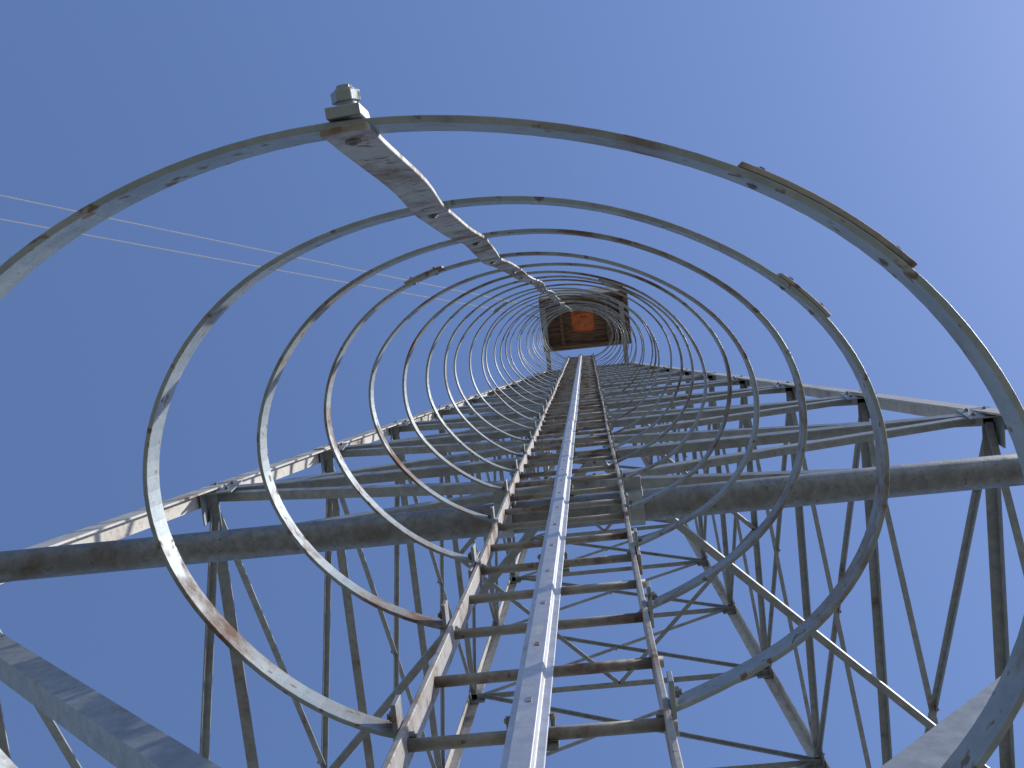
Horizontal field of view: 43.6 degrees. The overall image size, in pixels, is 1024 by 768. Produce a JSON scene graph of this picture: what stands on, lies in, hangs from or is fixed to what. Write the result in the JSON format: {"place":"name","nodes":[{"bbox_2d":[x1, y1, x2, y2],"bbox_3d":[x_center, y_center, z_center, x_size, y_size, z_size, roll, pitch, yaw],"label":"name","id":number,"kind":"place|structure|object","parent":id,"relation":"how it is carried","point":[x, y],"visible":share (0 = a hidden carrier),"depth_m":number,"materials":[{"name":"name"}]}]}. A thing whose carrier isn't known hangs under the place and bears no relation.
{"place":"outdoors","nodes":[
{"label":"outdoors","id":0,"kind":"place"},
{"bbox_2d":[0,0,1023,767],"label":"sky","id":1,"kind":"structure","parent":0,"point":[906,117],"materials":[{"name":"blue"}]},
{"bbox_3d":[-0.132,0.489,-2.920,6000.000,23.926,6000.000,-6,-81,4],"label":"ground","id":2,"kind":"structure","parent":0,"visible":0},
{"bbox_2d":[0,362,1023,767],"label":"lattice tower","id":3,"kind":"structure","parent":2,"relation":"on","point":[102,726],"depth_m":7.32,"materials":[{"name":"metal"}]},
{"bbox_2d":[382,354,683,767],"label":"ladder","id":4,"kind":"object","parent":3,"relation":"attached to","point":[529,737],"visible":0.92,"depth_m":2.43,"materials":[{"name":"metal"}]},
{"bbox_2d":[0,84,1023,767],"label":"safety cage","id":5,"kind":"object","parent":4,"relation":"attached to","point":[352,130],"visible":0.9,"depth_m":1.71,"materials":[{"name":"metal"}]},
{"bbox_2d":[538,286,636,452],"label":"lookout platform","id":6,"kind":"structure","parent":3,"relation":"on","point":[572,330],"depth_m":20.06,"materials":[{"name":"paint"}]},
{"bbox_3d":[-24.417,-4.442,2.846,0.385,11.900,1.600,-6,-81,4],"label":"utility pole","id":7,"kind":"object","parent":2,"relation":"on","visible":0},
{"bbox_2d":[0,195,538,317],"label":"overhead wire","id":8,"kind":"object","parent":7,"relation":"attached to","point":[251,248],"visible":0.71,"depth_m":18.04,"materials":[{"name":"metal"}]}
]}

